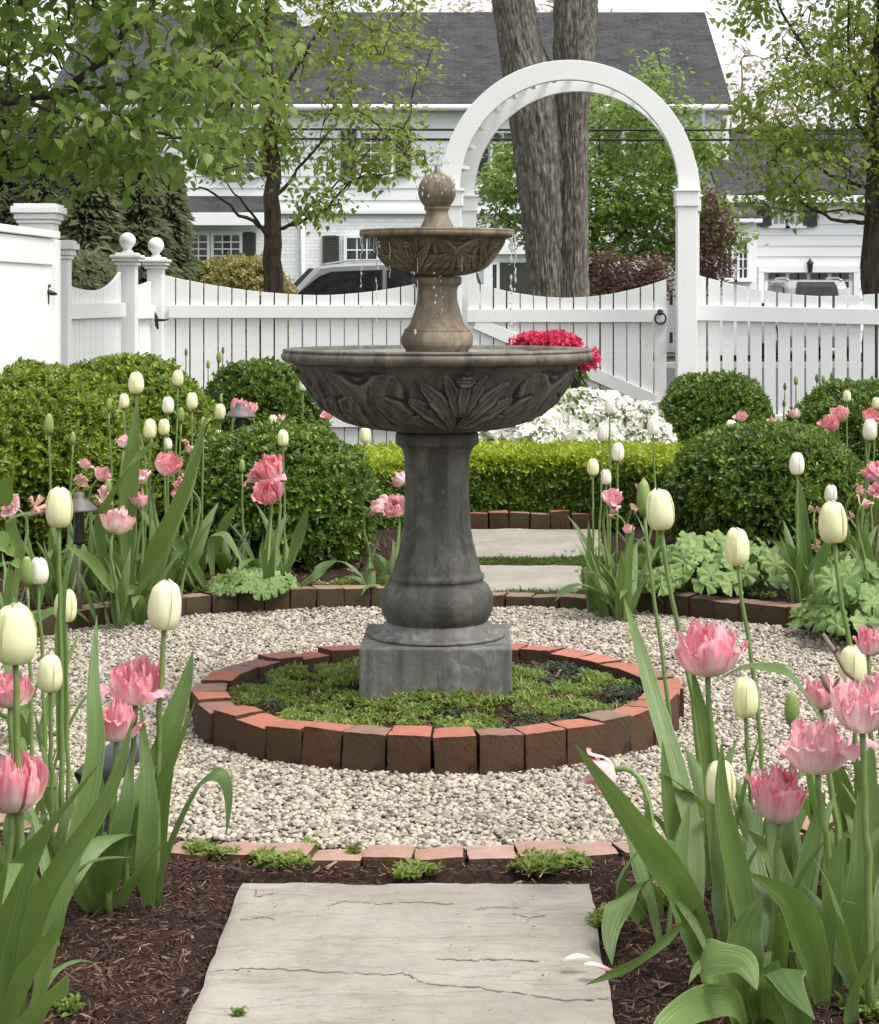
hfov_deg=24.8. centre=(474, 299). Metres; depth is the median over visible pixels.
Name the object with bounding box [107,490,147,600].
tulip
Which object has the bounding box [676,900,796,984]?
tulip
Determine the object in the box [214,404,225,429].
tulip
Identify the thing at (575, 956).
fallen petal
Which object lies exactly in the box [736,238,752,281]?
window
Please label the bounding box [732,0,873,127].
distant tree
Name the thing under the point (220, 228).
house
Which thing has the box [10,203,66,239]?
fence post
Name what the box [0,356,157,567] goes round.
boxwood
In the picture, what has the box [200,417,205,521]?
tulip
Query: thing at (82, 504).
path light
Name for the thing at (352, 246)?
window
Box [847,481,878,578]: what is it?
tulip
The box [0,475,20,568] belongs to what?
broad leaf plant
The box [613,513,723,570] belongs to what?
tulip
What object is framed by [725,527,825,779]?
tulip
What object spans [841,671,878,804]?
tulip
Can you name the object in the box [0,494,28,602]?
tulip
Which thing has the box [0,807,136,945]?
tulip
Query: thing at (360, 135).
window
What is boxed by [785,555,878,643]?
lobed leaf plant
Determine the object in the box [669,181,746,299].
red shrub
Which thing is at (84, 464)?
tulip
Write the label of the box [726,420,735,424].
tulip
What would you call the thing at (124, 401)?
tulip
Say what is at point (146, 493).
tulip
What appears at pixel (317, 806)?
gravel
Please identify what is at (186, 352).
tulip
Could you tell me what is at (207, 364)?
tulip
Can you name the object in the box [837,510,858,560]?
tulip
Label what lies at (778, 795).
tulip
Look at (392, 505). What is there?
tulip
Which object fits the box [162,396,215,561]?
tulip
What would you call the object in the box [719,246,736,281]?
window
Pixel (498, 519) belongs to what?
hedge brick edging
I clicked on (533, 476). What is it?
lime hedge
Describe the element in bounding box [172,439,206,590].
tulip
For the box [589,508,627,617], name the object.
tulip
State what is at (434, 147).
water drops
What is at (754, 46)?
sky
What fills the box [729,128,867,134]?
back house
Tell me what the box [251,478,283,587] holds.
tulip
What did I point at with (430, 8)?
distant tree
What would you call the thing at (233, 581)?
lobed leaf plant
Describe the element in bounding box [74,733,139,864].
spotlight
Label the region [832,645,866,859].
tulip
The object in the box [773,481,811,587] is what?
tulip
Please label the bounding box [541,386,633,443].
azalea
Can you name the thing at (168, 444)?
tulip
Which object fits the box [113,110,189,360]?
evergreen tree
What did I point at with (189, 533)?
tulip
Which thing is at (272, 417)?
tulip
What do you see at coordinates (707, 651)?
tulip
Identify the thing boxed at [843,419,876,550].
tulip
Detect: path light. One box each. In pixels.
[72,492,97,608]
[224,402,255,430]
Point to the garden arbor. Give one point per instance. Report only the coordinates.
(491, 111)
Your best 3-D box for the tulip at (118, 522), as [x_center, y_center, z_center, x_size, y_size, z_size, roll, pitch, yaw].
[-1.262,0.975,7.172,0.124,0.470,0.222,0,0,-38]
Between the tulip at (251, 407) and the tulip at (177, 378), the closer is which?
the tulip at (177, 378)
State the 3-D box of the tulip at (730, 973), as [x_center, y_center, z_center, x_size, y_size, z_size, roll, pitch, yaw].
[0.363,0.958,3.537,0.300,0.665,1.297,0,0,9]
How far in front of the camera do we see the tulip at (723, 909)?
3.66 m
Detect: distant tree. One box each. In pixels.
[0,0,182,114]
[136,0,351,11]
[342,0,441,11]
[439,0,492,11]
[536,0,632,11]
[715,24,811,127]
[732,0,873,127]
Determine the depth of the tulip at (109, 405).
8.30 m
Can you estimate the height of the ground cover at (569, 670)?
0.058 m
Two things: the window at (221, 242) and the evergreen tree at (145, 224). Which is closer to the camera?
the evergreen tree at (145, 224)
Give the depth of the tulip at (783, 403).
11.90 m
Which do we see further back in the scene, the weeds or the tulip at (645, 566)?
the tulip at (645, 566)
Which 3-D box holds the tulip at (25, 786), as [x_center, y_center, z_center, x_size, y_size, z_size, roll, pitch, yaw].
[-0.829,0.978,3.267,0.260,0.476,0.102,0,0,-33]
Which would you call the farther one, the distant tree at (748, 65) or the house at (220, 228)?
the distant tree at (748, 65)
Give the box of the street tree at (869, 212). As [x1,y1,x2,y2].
[699,0,878,380]
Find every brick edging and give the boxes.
[189,643,683,778]
[470,510,615,529]
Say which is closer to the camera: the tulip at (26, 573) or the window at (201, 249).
the tulip at (26, 573)
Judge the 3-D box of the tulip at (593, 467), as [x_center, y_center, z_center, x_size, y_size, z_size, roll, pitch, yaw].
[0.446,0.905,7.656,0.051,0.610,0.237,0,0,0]
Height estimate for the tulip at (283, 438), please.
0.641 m
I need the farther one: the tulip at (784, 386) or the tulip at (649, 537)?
the tulip at (784, 386)
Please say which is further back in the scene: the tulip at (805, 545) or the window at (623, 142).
the window at (623, 142)
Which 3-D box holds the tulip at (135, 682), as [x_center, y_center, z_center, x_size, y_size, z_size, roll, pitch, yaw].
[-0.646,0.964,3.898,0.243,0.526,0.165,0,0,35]
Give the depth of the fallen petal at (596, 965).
3.50 m
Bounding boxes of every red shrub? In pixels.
[588,235,674,380]
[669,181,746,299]
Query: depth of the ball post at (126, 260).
12.14 m
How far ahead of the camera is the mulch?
3.77 m
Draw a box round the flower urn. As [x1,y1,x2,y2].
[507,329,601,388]
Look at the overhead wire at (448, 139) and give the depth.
22.09 m
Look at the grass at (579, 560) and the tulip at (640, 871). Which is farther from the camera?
the grass at (579, 560)
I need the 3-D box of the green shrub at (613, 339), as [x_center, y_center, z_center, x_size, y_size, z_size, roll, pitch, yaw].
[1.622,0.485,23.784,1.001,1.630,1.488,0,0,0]
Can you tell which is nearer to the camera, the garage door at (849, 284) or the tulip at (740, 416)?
the tulip at (740, 416)
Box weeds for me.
[48,836,878,1019]
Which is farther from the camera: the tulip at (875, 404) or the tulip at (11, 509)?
the tulip at (875, 404)
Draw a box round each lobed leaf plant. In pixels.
[205,566,299,600]
[637,529,773,596]
[718,537,788,597]
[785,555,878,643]
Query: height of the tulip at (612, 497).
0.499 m
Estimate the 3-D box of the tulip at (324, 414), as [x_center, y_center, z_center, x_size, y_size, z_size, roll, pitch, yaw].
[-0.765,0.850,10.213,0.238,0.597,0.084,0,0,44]
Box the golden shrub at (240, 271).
[190,250,298,388]
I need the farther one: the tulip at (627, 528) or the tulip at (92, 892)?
the tulip at (627, 528)
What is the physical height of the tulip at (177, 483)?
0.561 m
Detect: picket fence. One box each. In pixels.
[164,275,416,446]
[697,275,878,420]
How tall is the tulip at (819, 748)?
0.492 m
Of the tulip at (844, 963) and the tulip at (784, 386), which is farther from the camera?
the tulip at (784, 386)
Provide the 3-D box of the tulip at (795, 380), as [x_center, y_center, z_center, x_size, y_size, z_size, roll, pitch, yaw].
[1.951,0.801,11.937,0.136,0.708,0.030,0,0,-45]
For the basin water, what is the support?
in the fountain
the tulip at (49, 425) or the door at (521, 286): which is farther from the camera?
the door at (521, 286)
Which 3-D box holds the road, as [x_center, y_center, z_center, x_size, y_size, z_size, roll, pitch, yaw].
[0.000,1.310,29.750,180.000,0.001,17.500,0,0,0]
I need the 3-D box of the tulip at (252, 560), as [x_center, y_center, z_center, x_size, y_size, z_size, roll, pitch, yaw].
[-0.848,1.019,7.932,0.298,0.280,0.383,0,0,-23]
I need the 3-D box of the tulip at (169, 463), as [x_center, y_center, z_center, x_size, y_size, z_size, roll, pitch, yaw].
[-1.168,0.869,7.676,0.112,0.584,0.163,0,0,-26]
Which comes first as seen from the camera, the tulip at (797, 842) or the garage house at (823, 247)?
the tulip at (797, 842)
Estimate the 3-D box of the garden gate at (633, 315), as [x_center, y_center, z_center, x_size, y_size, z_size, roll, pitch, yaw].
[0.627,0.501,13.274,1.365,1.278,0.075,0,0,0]
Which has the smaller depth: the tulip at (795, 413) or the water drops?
the water drops
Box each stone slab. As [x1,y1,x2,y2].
[186,883,614,1023]
[471,528,601,559]
[480,565,581,592]
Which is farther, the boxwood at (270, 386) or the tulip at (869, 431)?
the boxwood at (270, 386)
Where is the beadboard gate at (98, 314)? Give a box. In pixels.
[72,272,125,365]
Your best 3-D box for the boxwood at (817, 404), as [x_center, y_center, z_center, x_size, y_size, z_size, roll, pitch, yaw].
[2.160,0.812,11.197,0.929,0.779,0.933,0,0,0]
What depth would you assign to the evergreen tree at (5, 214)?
22.79 m
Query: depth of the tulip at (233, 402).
9.27 m
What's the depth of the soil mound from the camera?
5.54 m
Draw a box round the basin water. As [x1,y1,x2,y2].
[316,348,559,351]
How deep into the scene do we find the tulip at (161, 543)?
7.31 m
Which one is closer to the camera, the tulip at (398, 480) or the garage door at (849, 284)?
the tulip at (398, 480)
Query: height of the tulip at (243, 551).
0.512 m
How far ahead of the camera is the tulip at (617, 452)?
7.70 m
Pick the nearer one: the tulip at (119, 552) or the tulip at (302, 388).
the tulip at (119, 552)
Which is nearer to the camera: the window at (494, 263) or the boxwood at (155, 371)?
the boxwood at (155, 371)
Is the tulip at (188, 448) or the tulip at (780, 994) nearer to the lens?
the tulip at (780, 994)
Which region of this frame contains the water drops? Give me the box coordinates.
[360,144,516,344]
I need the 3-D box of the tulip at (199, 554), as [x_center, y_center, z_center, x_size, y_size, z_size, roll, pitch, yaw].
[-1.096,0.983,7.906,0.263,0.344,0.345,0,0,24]
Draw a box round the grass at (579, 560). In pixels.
[477,540,653,594]
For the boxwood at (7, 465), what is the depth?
8.29 m
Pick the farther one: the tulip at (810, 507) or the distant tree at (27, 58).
the distant tree at (27, 58)
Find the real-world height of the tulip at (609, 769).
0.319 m
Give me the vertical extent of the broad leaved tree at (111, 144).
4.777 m
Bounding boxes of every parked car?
[294,259,480,346]
[762,277,848,356]
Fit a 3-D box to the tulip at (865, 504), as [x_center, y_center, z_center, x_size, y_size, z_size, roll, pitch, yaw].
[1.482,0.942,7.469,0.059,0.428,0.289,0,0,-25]
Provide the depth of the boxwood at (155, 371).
9.45 m
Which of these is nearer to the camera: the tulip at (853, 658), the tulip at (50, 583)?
the tulip at (853, 658)
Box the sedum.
[227,656,634,729]
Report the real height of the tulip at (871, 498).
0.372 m
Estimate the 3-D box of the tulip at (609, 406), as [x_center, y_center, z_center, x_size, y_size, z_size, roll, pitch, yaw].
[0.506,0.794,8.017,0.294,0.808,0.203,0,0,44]
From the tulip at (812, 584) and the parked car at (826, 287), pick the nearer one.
the tulip at (812, 584)
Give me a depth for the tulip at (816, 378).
11.89 m
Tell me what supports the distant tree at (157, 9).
on the ground at (670, 358)
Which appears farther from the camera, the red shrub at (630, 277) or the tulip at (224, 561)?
the red shrub at (630, 277)
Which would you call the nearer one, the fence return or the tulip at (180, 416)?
the tulip at (180, 416)
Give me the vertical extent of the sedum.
0.093 m
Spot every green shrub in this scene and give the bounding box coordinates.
[72,247,116,289]
[589,279,653,389]
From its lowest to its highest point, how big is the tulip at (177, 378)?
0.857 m
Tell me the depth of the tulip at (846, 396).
9.89 m
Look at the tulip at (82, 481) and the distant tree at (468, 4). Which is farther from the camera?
the distant tree at (468, 4)
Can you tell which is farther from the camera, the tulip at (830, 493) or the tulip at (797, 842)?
the tulip at (830, 493)
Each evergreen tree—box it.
[0,74,30,225]
[4,103,73,225]
[49,124,140,272]
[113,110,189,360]
[157,161,206,375]
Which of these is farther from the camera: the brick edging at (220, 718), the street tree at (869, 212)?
the street tree at (869, 212)
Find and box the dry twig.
[819,633,872,693]
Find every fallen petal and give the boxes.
[564,954,591,961]
[584,961,611,970]
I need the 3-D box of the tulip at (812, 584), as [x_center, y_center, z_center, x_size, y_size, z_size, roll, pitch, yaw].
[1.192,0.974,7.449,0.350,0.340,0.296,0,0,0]
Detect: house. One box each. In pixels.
[50,0,731,355]
[708,135,867,354]
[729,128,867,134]
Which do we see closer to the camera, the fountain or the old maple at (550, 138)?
the fountain
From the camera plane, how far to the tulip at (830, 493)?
7.78 m
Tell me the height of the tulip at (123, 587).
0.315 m
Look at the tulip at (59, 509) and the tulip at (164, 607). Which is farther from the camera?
the tulip at (59, 509)
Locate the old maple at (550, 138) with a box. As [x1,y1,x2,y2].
[491,0,598,383]
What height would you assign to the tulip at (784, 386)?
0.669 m
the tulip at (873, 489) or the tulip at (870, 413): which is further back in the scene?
the tulip at (870, 413)
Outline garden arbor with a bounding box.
[441,60,702,377]
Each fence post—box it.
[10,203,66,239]
[60,240,79,365]
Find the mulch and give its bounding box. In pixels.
[0,537,878,1023]
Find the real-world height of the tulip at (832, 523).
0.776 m
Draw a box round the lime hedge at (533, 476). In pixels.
[353,436,864,531]
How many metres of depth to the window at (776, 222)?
45.90 m
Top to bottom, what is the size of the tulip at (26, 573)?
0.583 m
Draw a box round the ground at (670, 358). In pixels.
[344,354,861,445]
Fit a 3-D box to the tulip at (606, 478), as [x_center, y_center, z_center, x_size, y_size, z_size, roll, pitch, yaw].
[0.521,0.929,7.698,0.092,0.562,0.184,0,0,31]
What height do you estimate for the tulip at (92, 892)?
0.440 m
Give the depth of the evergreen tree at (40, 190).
22.31 m
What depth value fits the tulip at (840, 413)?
9.29 m
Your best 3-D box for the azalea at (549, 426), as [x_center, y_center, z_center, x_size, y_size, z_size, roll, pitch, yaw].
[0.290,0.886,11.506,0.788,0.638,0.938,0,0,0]
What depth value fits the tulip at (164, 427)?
7.79 m
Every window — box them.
[187,232,209,261]
[211,232,242,260]
[222,130,258,176]
[344,235,378,262]
[357,131,393,176]
[488,131,515,176]
[493,262,499,288]
[620,131,657,176]
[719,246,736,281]
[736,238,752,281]
[768,206,789,227]
[788,206,806,227]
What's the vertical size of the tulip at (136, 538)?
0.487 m
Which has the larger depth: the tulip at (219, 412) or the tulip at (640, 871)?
the tulip at (219, 412)
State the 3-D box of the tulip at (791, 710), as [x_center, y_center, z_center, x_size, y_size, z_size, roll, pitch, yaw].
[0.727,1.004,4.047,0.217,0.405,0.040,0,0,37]
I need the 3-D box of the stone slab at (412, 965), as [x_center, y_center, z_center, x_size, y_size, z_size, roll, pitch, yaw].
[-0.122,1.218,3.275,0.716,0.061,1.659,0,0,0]
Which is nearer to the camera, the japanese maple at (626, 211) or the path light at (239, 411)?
the path light at (239, 411)
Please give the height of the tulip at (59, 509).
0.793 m
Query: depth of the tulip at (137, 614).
7.28 m
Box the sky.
[0,0,875,127]
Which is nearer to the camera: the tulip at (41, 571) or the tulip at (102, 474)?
the tulip at (41, 571)
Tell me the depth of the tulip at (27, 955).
3.21 m
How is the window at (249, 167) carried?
in the house at (220, 228)
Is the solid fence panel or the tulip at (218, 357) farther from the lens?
the tulip at (218, 357)
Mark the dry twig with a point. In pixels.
(824, 679)
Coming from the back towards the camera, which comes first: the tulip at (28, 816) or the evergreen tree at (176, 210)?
the evergreen tree at (176, 210)
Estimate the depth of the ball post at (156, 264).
12.95 m
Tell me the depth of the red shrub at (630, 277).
22.30 m
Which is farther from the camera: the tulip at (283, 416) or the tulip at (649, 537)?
the tulip at (283, 416)
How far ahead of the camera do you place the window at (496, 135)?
47.96 m
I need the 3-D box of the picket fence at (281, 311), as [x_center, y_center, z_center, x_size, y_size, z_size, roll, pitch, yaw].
[-1.120,0.488,12.987,1.821,1.303,0.049,0,0,0]
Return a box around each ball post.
[109,232,144,355]
[142,238,171,359]
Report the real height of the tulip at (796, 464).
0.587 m
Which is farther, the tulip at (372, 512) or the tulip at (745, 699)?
the tulip at (372, 512)
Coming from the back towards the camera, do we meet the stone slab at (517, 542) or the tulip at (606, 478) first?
the stone slab at (517, 542)
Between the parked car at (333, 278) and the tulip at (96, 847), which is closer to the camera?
the tulip at (96, 847)
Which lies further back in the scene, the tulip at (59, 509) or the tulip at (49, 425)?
the tulip at (49, 425)
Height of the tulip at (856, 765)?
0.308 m
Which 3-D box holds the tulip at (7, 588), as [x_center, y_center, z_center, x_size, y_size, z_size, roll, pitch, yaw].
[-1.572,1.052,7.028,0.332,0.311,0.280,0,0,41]
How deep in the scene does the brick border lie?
4.29 m
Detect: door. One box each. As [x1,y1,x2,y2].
[493,262,527,344]
[764,273,852,349]
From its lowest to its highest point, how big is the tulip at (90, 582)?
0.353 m
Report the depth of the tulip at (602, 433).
8.00 m
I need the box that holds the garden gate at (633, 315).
[467,279,672,406]
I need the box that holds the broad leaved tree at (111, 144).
[0,0,305,212]
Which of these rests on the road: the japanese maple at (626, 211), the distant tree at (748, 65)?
the japanese maple at (626, 211)
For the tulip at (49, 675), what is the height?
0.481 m
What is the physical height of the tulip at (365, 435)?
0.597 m
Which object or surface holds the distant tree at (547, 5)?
on the ground at (670, 358)
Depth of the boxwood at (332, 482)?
8.44 m
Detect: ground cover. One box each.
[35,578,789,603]
[232,660,642,743]
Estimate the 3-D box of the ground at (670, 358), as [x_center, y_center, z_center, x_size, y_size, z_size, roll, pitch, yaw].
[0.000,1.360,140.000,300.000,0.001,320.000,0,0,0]
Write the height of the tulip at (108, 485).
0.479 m
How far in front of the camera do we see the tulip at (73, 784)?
4.25 m
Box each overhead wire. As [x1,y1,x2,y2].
[7,126,866,130]
[12,136,863,140]
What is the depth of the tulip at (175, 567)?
7.50 m
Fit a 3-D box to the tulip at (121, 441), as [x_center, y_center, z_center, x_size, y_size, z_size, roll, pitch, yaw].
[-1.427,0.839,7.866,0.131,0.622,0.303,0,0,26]
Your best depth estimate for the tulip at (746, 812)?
4.01 m
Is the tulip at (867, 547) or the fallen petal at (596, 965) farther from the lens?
the tulip at (867, 547)
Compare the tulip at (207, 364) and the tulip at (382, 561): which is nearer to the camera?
the tulip at (382, 561)
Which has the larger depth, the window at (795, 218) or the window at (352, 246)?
the window at (352, 246)
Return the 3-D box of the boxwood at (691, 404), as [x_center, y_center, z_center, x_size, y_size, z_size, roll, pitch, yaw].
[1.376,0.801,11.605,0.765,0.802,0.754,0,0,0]
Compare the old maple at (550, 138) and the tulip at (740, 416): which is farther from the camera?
the old maple at (550, 138)
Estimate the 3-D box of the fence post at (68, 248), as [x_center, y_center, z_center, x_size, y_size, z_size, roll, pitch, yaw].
[-2.155,0.495,10.420,0.160,1.609,0.160,0,0,0]
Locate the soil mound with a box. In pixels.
[231,663,642,744]
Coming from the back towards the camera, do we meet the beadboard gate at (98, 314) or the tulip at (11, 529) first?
the beadboard gate at (98, 314)
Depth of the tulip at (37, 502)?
7.41 m
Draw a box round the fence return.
[138,281,168,355]
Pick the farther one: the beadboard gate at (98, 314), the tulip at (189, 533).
the beadboard gate at (98, 314)
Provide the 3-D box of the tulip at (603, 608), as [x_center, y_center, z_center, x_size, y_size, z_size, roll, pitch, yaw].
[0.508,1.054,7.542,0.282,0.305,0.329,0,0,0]
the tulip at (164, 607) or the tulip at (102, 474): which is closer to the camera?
the tulip at (164, 607)
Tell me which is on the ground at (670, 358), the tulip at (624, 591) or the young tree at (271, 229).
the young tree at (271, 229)
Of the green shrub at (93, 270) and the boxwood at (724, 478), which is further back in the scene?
the green shrub at (93, 270)
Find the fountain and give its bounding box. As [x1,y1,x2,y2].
[281,165,592,700]
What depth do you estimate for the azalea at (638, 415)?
11.32 m
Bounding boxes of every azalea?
[480,407,568,444]
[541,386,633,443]
[613,400,677,444]
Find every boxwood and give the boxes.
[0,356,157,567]
[0,409,17,567]
[70,351,221,541]
[166,417,386,571]
[203,355,333,432]
[657,369,774,444]
[661,417,873,558]
[784,375,878,498]
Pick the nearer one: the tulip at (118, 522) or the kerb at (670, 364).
the tulip at (118, 522)
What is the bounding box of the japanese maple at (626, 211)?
[474,40,768,282]
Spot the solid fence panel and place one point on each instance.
(30, 293)
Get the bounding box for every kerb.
[31,584,868,637]
[653,362,861,367]
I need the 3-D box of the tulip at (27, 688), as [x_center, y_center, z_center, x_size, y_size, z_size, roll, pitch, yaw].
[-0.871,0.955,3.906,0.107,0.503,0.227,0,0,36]
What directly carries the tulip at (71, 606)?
on the gravel at (317, 806)
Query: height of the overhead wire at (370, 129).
0.144 m
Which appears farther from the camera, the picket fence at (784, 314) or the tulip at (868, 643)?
the picket fence at (784, 314)
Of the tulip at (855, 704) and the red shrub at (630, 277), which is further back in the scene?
the red shrub at (630, 277)
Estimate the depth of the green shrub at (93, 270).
17.17 m
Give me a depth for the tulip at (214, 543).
7.70 m
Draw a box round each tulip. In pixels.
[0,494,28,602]
[0,512,78,745]
[0,513,107,605]
[0,553,88,622]
[0,601,133,1023]
[0,667,53,859]
[0,748,48,869]
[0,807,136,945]
[3,746,57,855]
[20,556,33,756]
[23,540,73,604]
[24,772,117,836]
[25,494,52,607]
[28,557,101,769]
[37,654,78,860]
[41,486,72,821]
[44,413,55,587]
[47,589,79,819]
[61,398,112,552]
[64,512,115,595]
[65,396,205,597]
[66,432,75,547]
[69,473,96,591]
[72,695,157,916]
[75,458,93,589]
[77,547,165,629]
[88,466,113,562]
[91,485,116,601]
[92,479,138,600]
[93,505,142,627]
[94,653,169,909]
[101,540,184,625]
[103,517,215,607]
[105,508,147,580]
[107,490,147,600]
[108,393,128,550]
[110,469,150,579]
[114,434,127,545]
[125,579,232,909]
[128,371,143,555]
[136,519,147,569]
[138,392,197,574]
[138,435,147,563]
[138,502,203,582]
[143,419,187,550]
[151,450,183,564]
[158,419,169,514]
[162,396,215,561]
[165,438,171,509]
[169,474,200,607]
[171,369,182,548]
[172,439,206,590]
[172,502,230,590]
[173,503,336,589]
[177,407,197,536]
[184,349,187,371]
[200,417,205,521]
[206,360,209,381]
[206,527,250,573]
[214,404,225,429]
[216,351,221,370]
[229,523,299,570]
[230,398,243,431]
[231,459,252,566]
[236,465,294,573]
[244,400,257,423]
[246,453,292,575]
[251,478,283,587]
[256,429,303,575]
[269,415,277,422]
[277,414,285,420]
[299,381,305,420]
[320,410,332,431]
[337,537,389,595]
[350,500,377,583]
[357,428,370,560]
[366,493,404,573]
[374,552,389,580]
[391,470,404,551]
[553,526,648,622]
[555,488,633,600]
[567,398,644,572]
[574,424,615,577]
[574,542,642,619]
[575,599,764,1023]
[582,747,654,827]
[584,458,598,612]
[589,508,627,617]
[596,442,623,589]
[597,503,660,614]
[598,469,611,584]
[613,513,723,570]
[619,524,659,617]
[621,826,672,947]
[633,418,664,552]
[635,478,663,603]
[636,480,671,721]
[644,727,762,894]
[646,487,701,765]
[665,771,833,877]
[674,618,760,939]
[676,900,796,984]
[706,760,735,942]
[717,663,878,1023]
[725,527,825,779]
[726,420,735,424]
[732,411,747,422]
[732,676,793,837]
[746,763,830,963]
[750,792,878,915]
[757,520,831,602]
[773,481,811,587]
[778,716,877,998]
[780,452,817,602]
[782,400,785,419]
[783,383,786,420]
[783,768,878,874]
[784,691,851,867]
[787,408,800,423]
[792,505,850,564]
[794,375,797,405]
[801,856,878,1000]
[803,539,820,585]
[805,673,840,846]
[810,485,847,565]
[812,548,846,579]
[815,374,818,385]
[817,414,838,432]
[818,500,851,645]
[825,625,878,838]
[828,405,848,439]
[830,676,878,1019]
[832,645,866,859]
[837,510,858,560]
[839,483,877,553]
[839,495,872,550]
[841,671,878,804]
[843,390,850,446]
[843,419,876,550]
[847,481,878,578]
[847,511,878,578]
[849,494,878,582]
[853,758,860,796]
[860,461,878,559]
[862,406,878,553]
[872,397,878,528]
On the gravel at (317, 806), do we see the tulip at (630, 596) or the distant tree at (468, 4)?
the tulip at (630, 596)
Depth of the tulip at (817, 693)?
3.79 m
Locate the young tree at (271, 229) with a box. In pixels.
[157,0,465,358]
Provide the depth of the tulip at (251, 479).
7.90 m
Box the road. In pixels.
[203,368,861,413]
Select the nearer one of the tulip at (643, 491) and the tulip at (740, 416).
the tulip at (643, 491)
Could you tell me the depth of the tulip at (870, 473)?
7.68 m
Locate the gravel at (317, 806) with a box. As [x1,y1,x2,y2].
[0,605,878,851]
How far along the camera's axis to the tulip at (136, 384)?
7.68 m
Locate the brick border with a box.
[0,813,834,868]
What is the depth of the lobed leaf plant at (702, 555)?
7.59 m
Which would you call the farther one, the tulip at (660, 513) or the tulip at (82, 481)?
the tulip at (82, 481)
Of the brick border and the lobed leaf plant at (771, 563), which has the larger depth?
the lobed leaf plant at (771, 563)
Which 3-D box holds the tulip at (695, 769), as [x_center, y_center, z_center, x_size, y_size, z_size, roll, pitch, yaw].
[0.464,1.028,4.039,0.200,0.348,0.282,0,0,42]
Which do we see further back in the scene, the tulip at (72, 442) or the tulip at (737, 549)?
the tulip at (72, 442)
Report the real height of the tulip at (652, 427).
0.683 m
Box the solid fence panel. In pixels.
[0,224,59,387]

